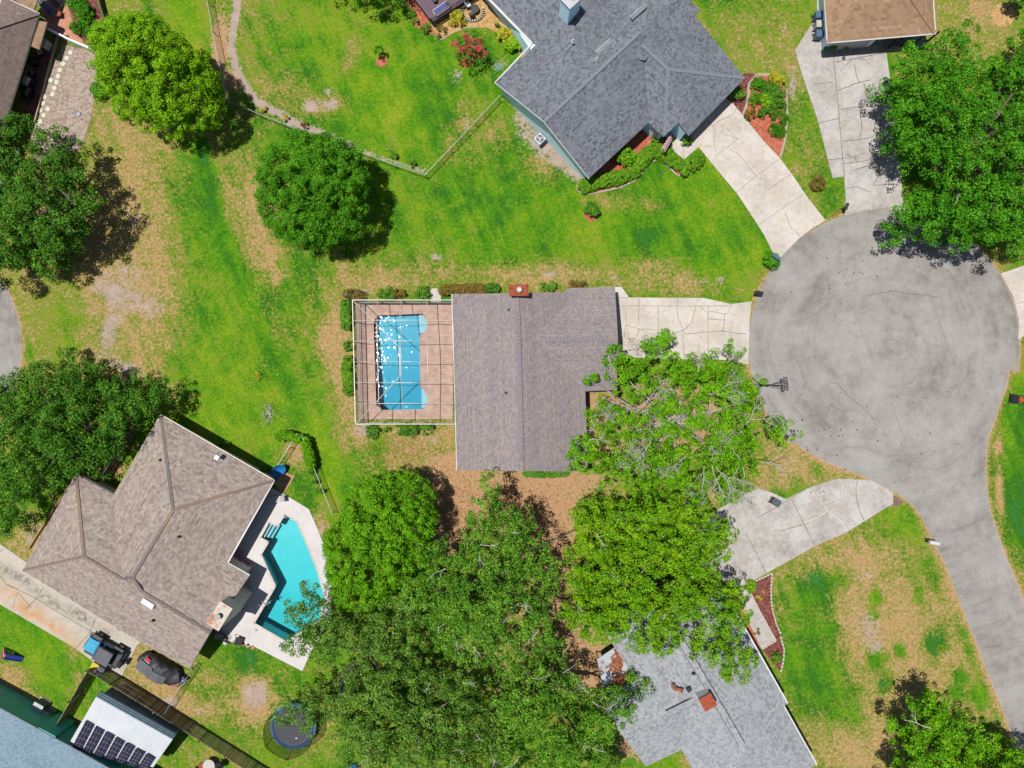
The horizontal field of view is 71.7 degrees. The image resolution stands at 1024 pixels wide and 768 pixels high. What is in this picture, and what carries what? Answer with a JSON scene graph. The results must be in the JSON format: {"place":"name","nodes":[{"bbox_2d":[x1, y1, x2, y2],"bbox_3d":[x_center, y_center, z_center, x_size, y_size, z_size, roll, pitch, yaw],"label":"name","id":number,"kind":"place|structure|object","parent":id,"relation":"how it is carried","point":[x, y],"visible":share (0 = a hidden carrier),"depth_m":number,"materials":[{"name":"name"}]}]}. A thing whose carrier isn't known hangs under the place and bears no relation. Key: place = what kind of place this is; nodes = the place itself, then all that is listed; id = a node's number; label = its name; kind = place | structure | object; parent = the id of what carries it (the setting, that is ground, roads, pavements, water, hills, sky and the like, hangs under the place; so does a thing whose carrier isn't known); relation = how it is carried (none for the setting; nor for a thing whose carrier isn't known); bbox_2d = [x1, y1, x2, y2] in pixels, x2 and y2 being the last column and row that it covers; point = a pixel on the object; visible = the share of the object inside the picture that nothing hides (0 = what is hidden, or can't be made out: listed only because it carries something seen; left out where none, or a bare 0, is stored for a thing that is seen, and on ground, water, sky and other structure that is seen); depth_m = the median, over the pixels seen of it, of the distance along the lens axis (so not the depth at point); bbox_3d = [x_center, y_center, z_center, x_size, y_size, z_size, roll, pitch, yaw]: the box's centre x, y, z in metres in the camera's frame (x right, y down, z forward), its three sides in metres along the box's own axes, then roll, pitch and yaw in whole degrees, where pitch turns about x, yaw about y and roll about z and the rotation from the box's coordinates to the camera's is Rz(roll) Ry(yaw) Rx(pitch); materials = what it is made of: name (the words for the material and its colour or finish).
{"place":"outdoors","nodes":[
{"label":"outdoors","id":0,"kind":"place"},
{"bbox_2d":[0,281,20,404],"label":"road","id":1,"kind":"structure","parent":0,"point":[10,346],"depth_m":67.98,"materials":[{"name":"concrete"}]},
{"bbox_2d":[1,647,23,661],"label":"toddler slide","id":2,"kind":"object","parent":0,"point":[13,657],"visible":1,"depth_m":67.53,"materials":[{"name":"blue plastic"}]},
{"bbox_2d":[23,38,55,122],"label":"patio","id":3,"kind":"structure","parent":0,"point":[40,70],"depth_m":67.97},
{"bbox_2d":[20,83,35,98],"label":"gas grill","id":4,"kind":"object","parent":3,"relation":"on","point":[28,91],"visible":1,"depth_m":67.18,"materials":[{"name":"black metal"}]},
{"bbox_2d":[30,45,95,163],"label":"gravel","id":5,"kind":"structure","parent":0,"point":[71,96],"depth_m":67.98,"materials":[{"name":"gravel"}]},
{"bbox_2d":[40,0,86,45],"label":"patio","id":6,"kind":"structure","parent":0,"point":[59,24],"depth_m":67.97,"materials":[{"name":"brick"}]},
{"bbox_2d":[0,544,140,676],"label":"driveway","id":7,"kind":"structure","parent":0,"point":[36,602],"depth_m":67.95,"materials":[{"name":"concrete"}]},
{"bbox_2d":[83,632,126,668],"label":"off road car","id":8,"kind":"object","parent":7,"relation":"on","point":[98,648],"visible":1,"depth_m":66.91,"materials":[{"name":"blue paint"}]},
{"bbox_2d":[274,473,294,492],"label":"patio","id":9,"kind":"structure","parent":0,"point":[282,482],"depth_m":67.96,"materials":[{"name":"concrete"}]},
{"bbox_2d":[0,0,1023,767],"bbox_3d":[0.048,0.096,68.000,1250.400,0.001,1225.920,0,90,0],"label":"lawn","id":10,"kind":"structure","parent":0,"point":[872,622],"depth_m":68.00,"materials":[{"name":"plant"}]},
{"bbox_2d":[0,0,47,133],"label":"house","id":11,"kind":"structure","parent":10,"relation":"on","point":[22,29],"depth_m":64.97,"materials":[{"name":"brown"}]},
{"bbox_2d":[31,696,50,712],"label":"air conditioner","id":12,"kind":"object","parent":10,"relation":"on","point":[40,704],"visible":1,"depth_m":67.18,"materials":[{"name":"metal"}]},
{"bbox_2d":[34,35,58,120],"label":"wooden fence","id":13,"kind":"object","parent":10,"relation":"on","point":[46,76],"depth_m":67.77,"materials":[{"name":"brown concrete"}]},
{"bbox_2d":[28,483,69,548],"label":"timber edging","id":14,"kind":"object","parent":10,"relation":"on","point":[44,524],"visible":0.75,"depth_m":67.75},
{"bbox_2d":[0,111,108,292],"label":"oak tree","id":15,"kind":"object","parent":10,"relation":"on","point":[25,243],"visible":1,"depth_m":62.10,"materials":[{"name":"green plant"}]},
{"bbox_2d":[56,668,92,724],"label":"wooden fence","id":16,"kind":"object","parent":10,"relation":"on","point":[76,695],"visible":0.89,"depth_m":66.96,"materials":[{"name":"brown wood"}]},
{"bbox_2d":[0,683,152,767],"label":"house","id":17,"kind":"structure","parent":10,"relation":"on","point":[30,737],"depth_m":64.80,"materials":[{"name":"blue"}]},
{"bbox_2d":[70,0,102,45],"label":"mulch bed","id":18,"kind":"object","parent":10,"relation":"on","point":[97,15],"visible":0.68,"depth_m":67.98,"materials":[{"name":"wood"}]},
{"bbox_2d":[73,1,94,20],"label":"shrub","id":19,"kind":"object","parent":18,"relation":"on","point":[85,8],"visible":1,"depth_m":67.15,"materials":[{"name":"green plant"}]},
{"bbox_2d":[74,0,97,36],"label":"shrub","id":20,"kind":"object","parent":18,"relation":"on","point":[87,29],"visible":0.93,"depth_m":67.51,"materials":[{"name":"green plant"}]},
{"bbox_2d":[0,346,175,539],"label":"oak tree","id":21,"kind":"object","parent":10,"relation":"on","point":[63,437],"visible":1,"depth_m":62.40,"materials":[{"name":"green plant"}]},
{"bbox_2d":[89,82,106,101],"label":"shrub","id":22,"kind":"object","parent":10,"relation":"on","point":[95,91],"visible":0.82,"depth_m":67.15,"materials":[{"name":"green plant"}]},
{"bbox_2d":[96,426,137,481],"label":"wooden fence","id":23,"kind":"object","parent":10,"relation":"on","point":[109,467],"visible":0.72,"depth_m":67.07,"materials":[{"name":"wood"}]},
{"bbox_2d":[69,684,185,767],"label":"shed","id":24,"kind":"structure","parent":10,"relation":"on","point":[120,726],"depth_m":65.08,"materials":[{"name":"grey metal"}]},
{"bbox_2d":[22,414,274,668],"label":"house","id":25,"kind":"structure","parent":10,"relation":"on","point":[144,552],"depth_m":64.40,"materials":[{"name":"brown"}]},
{"bbox_2d":[85,10,227,140],"bbox_3d":[-31.321,-27.192,63.165,11.131,9.953,10.766,0,90,0],"label":"rounded tree","id":26,"kind":"object","parent":10,"relation":"on","point":[123,30],"visible":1,"depth_m":60.79,"materials":[{"name":"green plant"}]},
{"bbox_2d":[135,650,183,685],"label":"covered car","id":27,"kind":"object","parent":10,"relation":"on","point":[155,667],"visible":1,"depth_m":66.95,"materials":[{"name":"fabric"}]},
{"bbox_2d":[86,667,265,767],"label":"wooden fence","id":28,"kind":"object","parent":10,"relation":"on","point":[158,711],"visible":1,"depth_m":67.00,"materials":[{"name":"brown wood"}]},
{"bbox_2d":[207,0,230,102],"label":"chain link fence","id":29,"kind":"object","parent":10,"relation":"on","point":[208,1],"visible":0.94,"depth_m":67.20,"materials":[{"name":"metal"}]},
{"bbox_2d":[79,151,428,466],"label":"fallen leaves","id":30,"kind":"object","parent":10,"relation":"on","point":[261,311],"visible":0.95,"depth_m":67.95,"materials":[{"name":"plant"}]},
{"bbox_2d":[214,487,331,670],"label":"pool deck","id":31,"kind":"structure","parent":10,"relation":"on","point":[258,582],"depth_m":67.94,"materials":[{"name":"concrete"}]},
{"bbox_2d":[214,630,231,644],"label":"pool pump","id":32,"kind":"object","parent":31,"relation":"on","point":[223,636],"visible":1,"depth_m":67.65,"materials":[{"name":"plastic"}]},
{"bbox_2d":[253,514,324,641],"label":"swimming pool","id":33,"kind":"structure","parent":31,"relation":"in","point":[287,559],"depth_m":69.55,"materials":[{"name":"liquid"}]},
{"bbox_2d":[270,465,285,477],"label":"plastic tub","id":34,"kind":"object","parent":10,"relation":"on","point":[278,471],"visible":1,"depth_m":67.59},
{"bbox_2d":[263,700,316,760],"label":"trampoline","id":35,"kind":"object","parent":10,"relation":"on","point":[283,743],"visible":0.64,"depth_m":66.91,"materials":[{"name":"metal"}]},
{"bbox_2d":[274,429,316,470],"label":"vine","id":36,"kind":"object","parent":10,"relation":"on","point":[309,457],"visible":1,"depth_m":66.70,"materials":[{"name":"green plant"}]},
{"bbox_2d":[250,128,372,251],"bbox_3d":[-17.798,-17.381,63.355,10.608,9.520,11.199,0,90,0],"label":"rounded tree","id":37,"kind":"object","parent":10,"relation":"on","point":[295,211],"visible":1,"depth_m":60.98,"materials":[{"name":"green plant"}]},
{"bbox_2d":[226,99,426,178],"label":"chain link fence","id":38,"kind":"object","parent":10,"relation":"on","point":[273,121],"visible":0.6,"depth_m":67.10,"materials":[{"name":"grey metal"}]},
{"bbox_2d":[339,298,351,330],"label":"hedge","id":39,"kind":"object","parent":10,"relation":"on","point":[345,313],"visible":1,"depth_m":67.14,"materials":[{"name":"green plant"}]},
{"bbox_2d":[340,354,353,396],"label":"hedge","id":40,"kind":"object","parent":10,"relation":"on","point":[347,375],"visible":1,"depth_m":67.13,"materials":[{"name":"green plant"}]},
{"bbox_2d":[268,580,431,739],"bbox_3d":[-14.249,24.073,63.168,14.752,10.001,13.847,0,90,0],"label":"oak tree","id":41,"kind":"object","parent":10,"relation":"on","point":[364,647],"visible":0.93,"depth_m":60.69,"materials":[{"name":"green plant"}]},
{"bbox_2d":[342,288,365,300],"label":"shrub","id":42,"kind":"object","parent":10,"relation":"on","point":[353,295],"visible":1,"depth_m":67.26,"materials":[{"name":"brown plant"}]},
{"bbox_2d":[364,422,380,439],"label":"shrub","id":43,"kind":"object","parent":10,"relation":"on","point":[371,430],"visible":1,"depth_m":67.34,"materials":[{"name":"green plant"}]},
{"bbox_2d":[321,466,440,612],"bbox_3d":[-11.761,13.879,63.659,10.842,9.126,13.246,0,90,0],"label":"rounded tree","id":44,"kind":"object","parent":10,"relation":"on","point":[390,560],"visible":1,"depth_m":61.52,"materials":[{"name":"green plant"}]},
{"bbox_2d":[376,285,394,300],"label":"shrub","id":45,"kind":"object","parent":10,"relation":"on","point":[386,292],"visible":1,"depth_m":67.17,"materials":[{"name":"green plant"}]},
{"bbox_2d":[357,303,452,418],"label":"pool deck","id":46,"kind":"structure","parent":10,"relation":"on","point":[437,338],"depth_m":67.94,"materials":[{"name":"tile"}]},
{"bbox_2d":[372,312,428,411],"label":"swimming pool","id":47,"kind":"structure","parent":46,"relation":"in","point":[385,326],"depth_m":69.27,"materials":[{"name":"liquid"}]},
{"bbox_2d":[352,300,454,423],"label":"pool cage","id":48,"kind":"object","parent":46,"relation":"on","point":[378,382],"visible":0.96,"depth_m":65.16,"materials":[{"name":"brown metal"}]},
{"bbox_2d":[395,422,418,437],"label":"shrub","id":49,"kind":"object","parent":10,"relation":"on","point":[407,429],"visible":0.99,"depth_m":67.13,"materials":[{"name":"green plant"}]},
{"bbox_2d":[404,0,435,34],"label":"mulch bed","id":50,"kind":"object","parent":10,"relation":"on","point":[421,16],"visible":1,"depth_m":67.98,"materials":[{"name":"wood"}]},
{"bbox_2d":[413,285,431,300],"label":"shrub","id":51,"kind":"object","parent":10,"relation":"on","point":[424,294],"visible":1,"depth_m":67.26,"materials":[{"name":"green plant"}]},
{"bbox_2d":[329,663,519,767],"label":"oak tree","id":52,"kind":"object","parent":10,"relation":"on","point":[407,730],"visible":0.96,"depth_m":60.38,"materials":[{"name":"green plant"}]},
{"bbox_2d":[414,0,466,23],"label":"deck","id":53,"kind":"structure","parent":10,"relation":"on","point":[427,7],"depth_m":67.40,"materials":[{"name":"purple wood"}]},
{"bbox_2d":[437,282,486,295],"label":"shrub","id":54,"kind":"object","parent":10,"relation":"on","point":[450,289],"visible":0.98,"depth_m":67.18,"materials":[{"name":"brown plant"}]},
{"bbox_2d":[425,97,499,177],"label":"chain link fence","id":55,"kind":"object","parent":10,"relation":"on","point":[475,122],"visible":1,"depth_m":67.11,"materials":[{"name":"metal"}]},
{"bbox_2d":[450,27,488,68],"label":"flowering tree","id":56,"kind":"object","parent":10,"relation":"on","point":[466,50],"visible":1,"depth_m":66.04,"materials":[{"name":"red plant"}]},
{"bbox_2d":[388,468,564,669],"bbox_3d":[-2.849,16.780,62.825,13.787,10.692,15.440,41,90,0],"label":"oak tree","id":57,"kind":"object","parent":10,"relation":"on","point":[492,573],"visible":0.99,"depth_m":60.18,"materials":[{"name":"green plant"}]},
{"bbox_2d":[431,0,524,57],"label":"mulch bed","id":58,"kind":"object","parent":10,"relation":"on","point":[490,18],"visible":0.48,"depth_m":67.98,"materials":[{"name":"soil"}]},
{"bbox_2d":[447,8,466,26],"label":"shrub","id":59,"kind":"object","parent":58,"relation":"on","point":[459,14],"visible":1,"depth_m":67.31,"materials":[{"name":"plant"}]},
{"bbox_2d":[461,4,484,22],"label":"fire pit","id":60,"kind":"object","parent":58,"relation":"on","point":[474,8],"visible":0.97,"depth_m":67.76,"materials":[{"name":"white stone"}]},
{"bbox_2d":[348,432,627,632],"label":"leaf litter","id":61,"kind":"object","parent":10,"relation":"on","point":[487,505],"visible":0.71,"depth_m":67.96,"materials":[{"name":"plant"}]},
{"bbox_2d":[483,283,500,292],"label":"shrub","id":62,"kind":"object","parent":10,"relation":"on","point":[492,287],"visible":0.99,"depth_m":67.32,"materials":[{"name":"green plant"}]},
{"bbox_2d":[497,26,513,43],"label":"shrub","id":63,"kind":"object","parent":10,"relation":"on","point":[503,33],"visible":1,"depth_m":67.05,"materials":[{"name":"plant"}]},
{"bbox_2d":[503,37,521,52],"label":"shrub","id":64,"kind":"object","parent":10,"relation":"on","point":[512,44],"visible":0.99,"depth_m":67.15,"materials":[{"name":"green plant"}]},
{"bbox_2d":[451,284,617,470],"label":"house","id":65,"kind":"structure","parent":10,"relation":"on","point":[526,362],"depth_m":64.10,"materials":[{"name":"grey"}]},
{"bbox_2d":[532,133,546,149],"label":"air conditioner","id":66,"kind":"object","parent":10,"relation":"on","point":[539,141],"visible":1,"depth_m":67.05,"materials":[{"name":"metal"}]},
{"bbox_2d":[522,471,569,478],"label":"shrub","id":67,"kind":"object","parent":10,"relation":"on","point":[540,474],"visible":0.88,"depth_m":67.54,"materials":[{"name":"green plant"}]},
{"bbox_2d":[488,583,655,767],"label":"oak tree","id":68,"kind":"object","parent":10,"relation":"on","point":[550,677],"visible":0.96,"depth_m":60.80,"materials":[{"name":"green plant"}]},
{"bbox_2d":[584,212,596,220],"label":"mulch bed","id":69,"kind":"object","parent":10,"relation":"on","point":[589,218],"visible":0.54,"depth_m":67.98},
{"bbox_2d":[583,201,600,215],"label":"shrub","id":70,"kind":"object","parent":69,"relation":"on","point":[590,207],"visible":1,"depth_m":66.79,"materials":[{"name":"green plant"}]},
{"bbox_2d":[595,647,628,686],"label":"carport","id":71,"kind":"object","parent":10,"relation":"on","point":[604,660],"visible":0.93,"depth_m":65.55,"materials":[{"name":"white metal"}]},
{"bbox_2d":[605,649,631,685],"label":"leaf litter","id":72,"kind":"object","parent":71,"relation":"on","point":[617,662],"visible":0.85,"depth_m":65.43,"materials":[{"name":"plant"}]},
{"bbox_2d":[486,0,744,178],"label":"house","id":73,"kind":"structure","parent":10,"relation":"on","point":[589,88],"depth_m":64.08,"materials":[{"name":"grey"}]},
{"bbox_2d":[576,159,692,194],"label":"bed kerb","id":74,"kind":"structure","parent":10,"relation":"on","point":[673,171],"depth_m":67.93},
{"bbox_2d":[580,130,701,192],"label":"mulch bed","id":75,"kind":"object","parent":10,"relation":"on","point":[639,141],"visible":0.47,"depth_m":67.98,"materials":[{"name":"wood"}]},
{"bbox_2d":[615,145,635,165],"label":"young tree","id":76,"kind":"object","parent":75,"relation":"on","point":[625,153],"visible":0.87,"depth_m":66.60,"materials":[{"name":"green plant"}]},
{"bbox_2d":[577,143,705,194],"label":"hedge","id":77,"kind":"object","parent":75,"relation":"on","point":[646,156],"visible":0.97,"depth_m":67.20,"materials":[{"name":"green plant"}]},
{"bbox_2d":[554,486,760,686],"bbox_3d":[13.168,17.935,62.846,18.877,10.791,18.088,0,90,0],"label":"feathery tree","id":78,"kind":"object","parent":10,"relation":"on","point":[647,584],"visible":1,"depth_m":60.67,"materials":[{"name":"green plant"}]},
{"bbox_2d":[564,327,803,521],"bbox_3d":[15.838,3.189,63.971,20.346,8.489,16.071,15,90,0],"label":"dying tree","id":79,"kind":"object","parent":10,"relation":"on","point":[669,423],"visible":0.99,"depth_m":62.61,"materials":[{"name":"green plant"}]},
{"bbox_2d":[596,585,817,767],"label":"house","id":80,"kind":"structure","parent":10,"relation":"on","point":[709,718],"depth_m":64.21,"materials":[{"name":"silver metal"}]},
{"bbox_2d":[726,73,754,112],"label":"walkway","id":81,"kind":"structure","parent":10,"relation":"on","point":[741,103],"depth_m":67.98,"materials":[{"name":"brick"}]},
{"bbox_2d":[729,84,746,99],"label":"shrub","id":82,"kind":"object","parent":81,"relation":"on","point":[741,93],"visible":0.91,"depth_m":67.04,"materials":[{"name":"green plant"}]},
{"bbox_2d":[742,73,768,114],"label":"bed kerb","id":83,"kind":"structure","parent":10,"relation":"on","point":[748,89],"depth_m":67.93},
{"bbox_2d":[745,76,785,157],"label":"mulch bed","id":84,"kind":"object","parent":10,"relation":"on","point":[759,124],"visible":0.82,"depth_m":67.98,"materials":[{"name":"wood"}]},
{"bbox_2d":[749,75,766,90],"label":"shrub","id":85,"kind":"object","parent":84,"relation":"on","point":[759,82],"visible":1,"depth_m":67.35,"materials":[{"name":"green plant"}]},
{"bbox_2d":[762,80,786,108],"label":"shrub","id":86,"kind":"object","parent":84,"relation":"on","point":[775,93],"visible":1,"depth_m":67.29,"materials":[{"name":"green plant"}]},
{"bbox_2d":[768,122,786,139],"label":"shrub","id":87,"kind":"object","parent":84,"relation":"on","point":[778,129],"visible":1,"depth_m":67.37,"materials":[{"name":"green plant"}]},
{"bbox_2d":[768,71,786,87],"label":"shrub","id":88,"kind":"object","parent":84,"relation":"on","point":[776,77],"visible":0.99,"depth_m":67.32,"materials":[{"name":"plant"}]},
{"bbox_2d":[750,574,783,669],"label":"mulch bed","id":89,"kind":"object","parent":10,"relation":"on","point":[764,604],"visible":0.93,"depth_m":67.98,"materials":[{"name":"wood"}]},
{"bbox_2d":[763,250,780,269],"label":"shrub","id":90,"kind":"object","parent":10,"relation":"on","point":[771,262],"visible":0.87,"depth_m":67.12,"materials":[{"name":"green plant"}]},
{"bbox_2d":[809,174,825,190],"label":"shrub","id":91,"kind":"object","parent":10,"relation":"on","point":[819,185],"visible":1,"depth_m":67.30,"materials":[{"name":"brown plant"}]},
{"bbox_2d":[817,0,939,51],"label":"house","id":92,"kind":"structure","parent":10,"relation":"on","point":[851,24],"depth_m":64.96,"materials":[{"name":"beige"}]},
{"bbox_2d":[827,40,871,50],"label":"garage door","id":93,"kind":"structure","parent":92,"relation":"in","point":[860,44],"depth_m":67.12,"materials":[{"name":"white paint"}]},
{"bbox_2d":[865,18,1023,257],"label":"leafy tree","id":94,"kind":"object","parent":10,"relation":"on","point":[939,155],"visible":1,"depth_m":60.67,"materials":[{"name":"green plant"}]},
{"bbox_2d":[884,688,1023,767],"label":"leafy tree","id":95,"kind":"object","parent":10,"relation":"on","point":[936,721],"visible":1,"depth_m":62.16,"materials":[{"name":"green plant"}]},
{"bbox_2d":[990,3,1014,26],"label":"mulch bed","id":96,"kind":"object","parent":10,"relation":"on","point":[1001,15],"visible":1,"depth_m":67.98,"materials":[{"name":"soil"}]},
{"bbox_2d":[3,271,1023,748],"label":"road edge","id":97,"kind":"object","parent":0,"point":[839,467],"visible":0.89,"depth_m":67.99,"materials":[{"name":"concrete"}]},
{"bbox_2d":[615,287,751,363],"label":"driveway","id":98,"kind":"structure","parent":0,"point":[707,325],"depth_m":67.95,"materials":[{"name":"concrete"}]},
{"bbox_2d":[669,98,825,256],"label":"driveway","id":99,"kind":"structure","parent":0,"point":[745,160],"depth_m":67.95,"materials":[{"name":"concrete"}]},
{"bbox_2d":[741,588,774,648],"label":"walkway","id":100,"kind":"structure","parent":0,"point":[765,638],"depth_m":67.94,"materials":[{"name":"concrete"}]},
{"bbox_2d":[689,479,892,587],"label":"driveway","id":101,"kind":"structure","parent":0,"point":[791,527],"depth_m":67.95,"materials":[{"name":"concrete"}]},
{"bbox_2d":[795,23,904,215],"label":"driveway","id":102,"kind":"structure","parent":0,"point":[852,123],"depth_m":67.95,"materials":[{"name":"concrete"}]},
{"bbox_2d":[749,209,1023,752],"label":"road","id":103,"kind":"structure","parent":0,"point":[894,364],"depth_m":67.98,"materials":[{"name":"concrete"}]},
{"bbox_2d":[1001,266,1023,339],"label":"driveway","id":104,"kind":"structure","parent":0,"point":[1013,279],"depth_m":67.95,"materials":[{"name":"concrete"}]},
{"bbox_2d":[1008,393,1023,405],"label":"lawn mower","id":105,"kind":"object","parent":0,"point":[1015,399],"visible":1,"depth_m":67.60,"materials":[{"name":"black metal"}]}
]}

